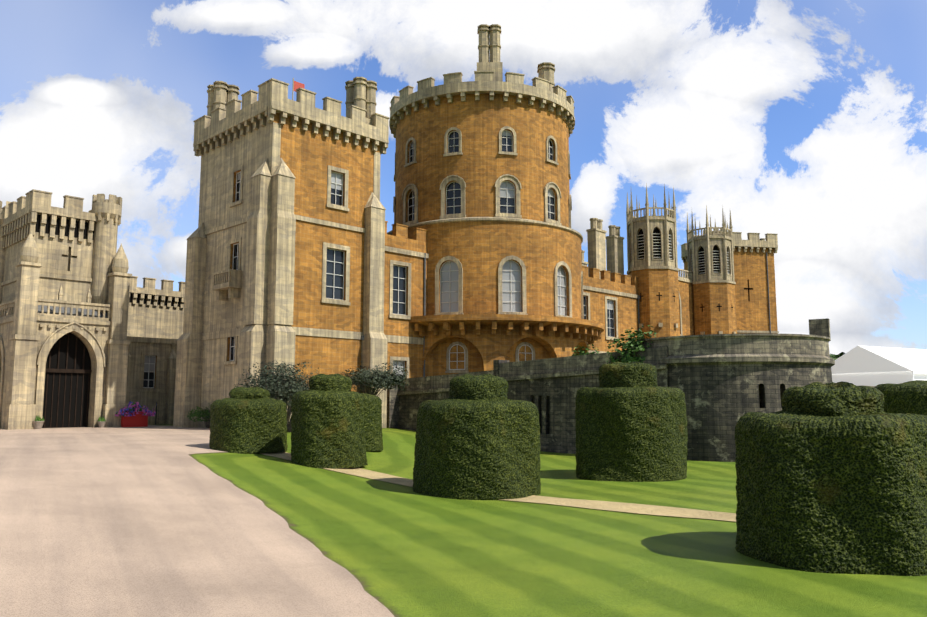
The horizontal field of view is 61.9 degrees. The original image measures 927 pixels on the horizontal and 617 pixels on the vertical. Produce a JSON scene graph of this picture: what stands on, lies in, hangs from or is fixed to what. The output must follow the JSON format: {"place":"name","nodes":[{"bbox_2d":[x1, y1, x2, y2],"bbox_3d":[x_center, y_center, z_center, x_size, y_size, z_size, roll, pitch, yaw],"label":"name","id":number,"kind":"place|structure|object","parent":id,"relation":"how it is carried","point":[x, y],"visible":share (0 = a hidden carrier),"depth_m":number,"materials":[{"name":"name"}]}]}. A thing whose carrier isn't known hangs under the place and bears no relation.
{"place":"outdoors","nodes":[
{"label":"outdoors","id":0,"kind":"place"},
{"bbox_2d":[0,425,393,616],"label":"driveway","id":1,"kind":"structure","parent":0,"point":[153,521],"depth_m":14.44,"materials":[{"name":"pinkish-beige gravel"}]},
{"bbox_2d":[128,342,176,424],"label":"link walls","id":2,"kind":"structure","parent":1,"relation":"on","point":[149,400],"depth_m":59.04,"materials":[{"name":"stone"}]},
{"bbox_2d":[187,405,210,427],"bbox_3d":[-17.018,7.008,50.826,2.179,1.832,1.655,0,-7,-1],"label":"entrance shrub","id":3,"kind":"object","parent":1,"relation":"on","point":[204,413],"visible":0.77,"depth_m":50.46,"materials":[{"name":"green plant"}]},
{"bbox_2d":[35,131,751,386],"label":"window panes","id":4,"kind":"structure","parent":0,"point":[512,277],"depth_m":57.41,"materials":[{"name":"grey glass"}]},
{"bbox_2d":[143,130,729,387],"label":"window frames","id":5,"kind":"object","parent":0,"point":[398,302],"visible":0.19,"depth_m":57.61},
{"bbox_2d":[0,0,926,354],"label":"sky","id":6,"kind":"structure","parent":0,"point":[803,121],"materials":[{"name":"blue"}]},
{"bbox_2d":[259,451,735,521],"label":"gravel path","id":7,"kind":"structure","parent":0,"point":[641,508],"depth_m":21.60,"materials":[{"name":"beige gravel"}]},
{"bbox_2d":[160,424,926,616],"bbox_3d":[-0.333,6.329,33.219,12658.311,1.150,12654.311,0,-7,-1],"label":"lawn","id":8,"kind":"structure","parent":0,"point":[396,550],"depth_m":15.12,"materials":[{"name":"green plant"}]},
{"bbox_2d":[0,321,109,426],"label":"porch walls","id":9,"kind":"structure","parent":8,"relation":"on","point":[44,332],"depth_m":52.30,"materials":[{"name":"beige stone"}]},
{"bbox_2d":[1,213,94,302],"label":"gate tower walls","id":10,"kind":"structure","parent":9,"relation":"on","point":[65,256],"depth_m":53.36,"materials":[{"name":"stone"}]},
{"bbox_2d":[42,332,91,427],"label":"porch doors","id":11,"kind":"structure","parent":9,"relation":"in","point":[68,371],"depth_m":52.02,"materials":[{"name":"brown wood"}]},
{"bbox_2d":[127,293,183,338],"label":"range walls","id":12,"kind":"structure","parent":8,"relation":"on","point":[152,321],"depth_m":65.82,"materials":[{"name":"stone"}]},
{"bbox_2d":[209,387,287,453],"bbox_3d":[-8.624,4.455,31.180,2.995,2.588,3.259,0,-7,-1],"label":"yew topiary","id":13,"kind":"object","parent":8,"relation":"on","point":[244,420],"visible":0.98,"depth_m":30.00,"materials":[{"name":"green plant"}]},
{"bbox_2d":[234,361,318,432],"bbox_3d":[-10.668,5.005,44.267,5.084,4.233,4.200,0,-7,-1],"label":"tree","id":14,"kind":"object","parent":8,"relation":"on","point":[286,387],"visible":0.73,"depth_m":43.68,"materials":[{"name":"green plant"}]},
{"bbox_2d":[198,112,379,411],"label":"tower walls","id":15,"kind":"structure","parent":8,"relation":"on","point":[308,157],"depth_m":51.31,"materials":[{"name":"stone"}]},
{"bbox_2d":[291,373,367,468],"bbox_3d":[-5.059,4.189,29.157,2.884,3.452,3.014,0,-7,-1],"label":"yew topiary","id":16,"kind":"object","parent":8,"relation":"on","point":[327,423],"visible":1,"depth_m":27.96,"materials":[{"name":"green plant"}]},
{"bbox_2d":[360,393,382,451],"bbox_3d":[-4.932,5.284,36.130,2.398,2.640,2.557,0,-7,-1],"label":"yew topiary","id":17,"kind":"object","parent":8,"relation":"on","point":[372,406],"visible":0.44,"depth_m":35.25,"materials":[{"name":"green plant"}]},
{"bbox_2d":[341,362,407,395],"bbox_3d":[-5.765,4.575,49.568,4.460,2.321,3.830,0,-7,-1],"label":"tree","id":18,"kind":"object","parent":8,"relation":"on","point":[382,379],"visible":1,"depth_m":49.30,"materials":[{"name":"green plant"}]},
{"bbox_2d":[0,24,778,429],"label":"stone trim","id":19,"kind":"structure","parent":8,"relation":"on","point":[268,334],"depth_m":53.45,"materials":[{"name":"beige stone"}]},
{"bbox_2d":[293,81,304,91],"bbox_3d":[-12.518,-16.811,58.794,0.040,0.800,0.950,-7,-10,44],"label":"flag","id":20,"kind":"object","parent":19,"relation":"attached to","point":[297,85],"visible":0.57,"depth_m":58.70,"materials":[{"name":"red fabric"}]},
{"bbox_2d":[384,251,433,377],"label":"curtain walls","id":21,"kind":"structure","parent":8,"relation":"on","point":[400,327],"depth_m":56.32,"materials":[{"name":"stone"}]},
{"bbox_2d":[413,374,540,499],"bbox_3d":[0.431,4.001,24.672,4.069,3.812,3.772,0,-7,-1],"label":"yew topiary","id":22,"kind":"object","parent":8,"relation":"on","point":[477,437],"visible":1,"depth_m":23.15,"materials":[{"name":"green plant"}]},
{"bbox_2d":[391,94,587,376],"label":"round tower walls","id":23,"kind":"structure","parent":8,"relation":"on","point":[480,250],"depth_m":58.79,"materials":[{"name":"stone"}]},
{"bbox_2d":[583,289,638,351],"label":"range walls","id":24,"kind":"structure","parent":8,"relation":"on","point":[627,312],"depth_m":74.45,"materials":[{"name":"stone"}]},
{"bbox_2d":[387,318,874,453],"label":"terrace wall","id":25,"kind":"structure","parent":8,"relation":"on","point":[549,387],"depth_m":44.69,"materials":[{"name":"stone"}]},
{"bbox_2d":[572,344,599,355],"bbox_3d":[6.965,3.228,44.339,1.764,2.408,1.432,0,-7,-1],"label":"shrub","id":26,"kind":"object","parent":25,"relation":"on","point":[582,352],"visible":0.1,"depth_m":44.33,"materials":[{"name":"green plant"}]},
{"bbox_2d":[606,325,656,363],"bbox_3d":[9.086,2.455,41.294,2.764,3.075,1.928,-3,-8,25],"label":"shrub","id":27,"kind":"object","parent":25,"relation":"on","point":[634,342],"visible":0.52,"depth_m":41.07,"materials":[{"name":"green plant"}]},
{"bbox_2d":[575,361,687,481],"bbox_3d":[6.474,4.334,30.138,4.377,4.501,4.103,0,-7,-1],"label":"yew topiary","id":28,"kind":"object","parent":8,"relation":"on","point":[631,421],"visible":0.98,"depth_m":28.45,"materials":[{"name":"green plant"}]},
{"bbox_2d":[631,333,834,461],"bbox_3d":[14.563,5.137,42.708,10.990,6.597,10.990,0,-7,-1],"label":"round bastion","id":29,"kind":"object","parent":8,"relation":"on","point":[724,383],"visible":0.62,"depth_m":37.92,"materials":[{"name":"stone"}]},
{"bbox_2d":[735,381,926,575],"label":"yew topiary","id":30,"kind":"object","parent":8,"relation":"on","point":[832,477],"visible":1,"depth_m":13.34,"materials":[{"name":"green plant"}]},
{"bbox_2d":[874,380,926,414],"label":"hedge","id":31,"kind":"object","parent":8,"relation":"on","point":[909,397],"visible":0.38,"depth_m":21.86,"materials":[{"name":"green plant"}]},
{"bbox_2d":[629,220,674,268],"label":"belfry lantern","id":32,"kind":"object","parent":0,"point":[652,224],"visible":0.48,"depth_m":78.01,"materials":[{"name":"beige stone"}]},
{"bbox_2d":[689,238,731,281],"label":"belfry lantern","id":33,"kind":"object","parent":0,"point":[713,241],"visible":0.44,"depth_m":86.89,"materials":[{"name":"beige stone"}]},
{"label":"terrace bank","id":34,"kind":"structure","parent":0,"visible":0},
{"bbox_2d":[678,280,693,335],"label":"chapel walls","id":35,"kind":"structure","parent":34,"relation":"on","point":[686,291],"depth_m":86.27,"materials":[{"name":"stone"}]},
{"bbox_2d":[684,247,777,333],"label":"tower walls","id":36,"kind":"structure","parent":34,"relation":"on","point":[752,313],"depth_m":91.27,"materials":[{"name":"stone"}]},
{"bbox_2d":[830,353,840,359],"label":"tree","id":37,"kind":"object","parent":34,"relation":"on","point":[833,357],"depth_m":103.79,"materials":[{"name":"green plant"}]},
{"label":"terrace fill","id":38,"kind":"object","parent":34,"relation":"on","visible":0},
{"bbox_2d":[628,269,679,338],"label":"turret","id":39,"kind":"object","parent":38,"relation":"on","point":[654,311],"visible":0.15,"depth_m":76.91,"materials":[{"name":"stone"}]},
{"bbox_2d":[692,282,736,334],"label":"turret","id":40,"kind":"object","parent":38,"relation":"on","point":[711,318],"visible":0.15,"depth_m":85.89,"materials":[{"name":"stone"}]},
{"bbox_2d":[831,345,926,385],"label":"marquee tent","id":41,"kind":"object","parent":38,"relation":"on","point":[858,365],"visible":0.64,"depth_m":67.61,"materials":[{"name":"white fabric"}]}
]}

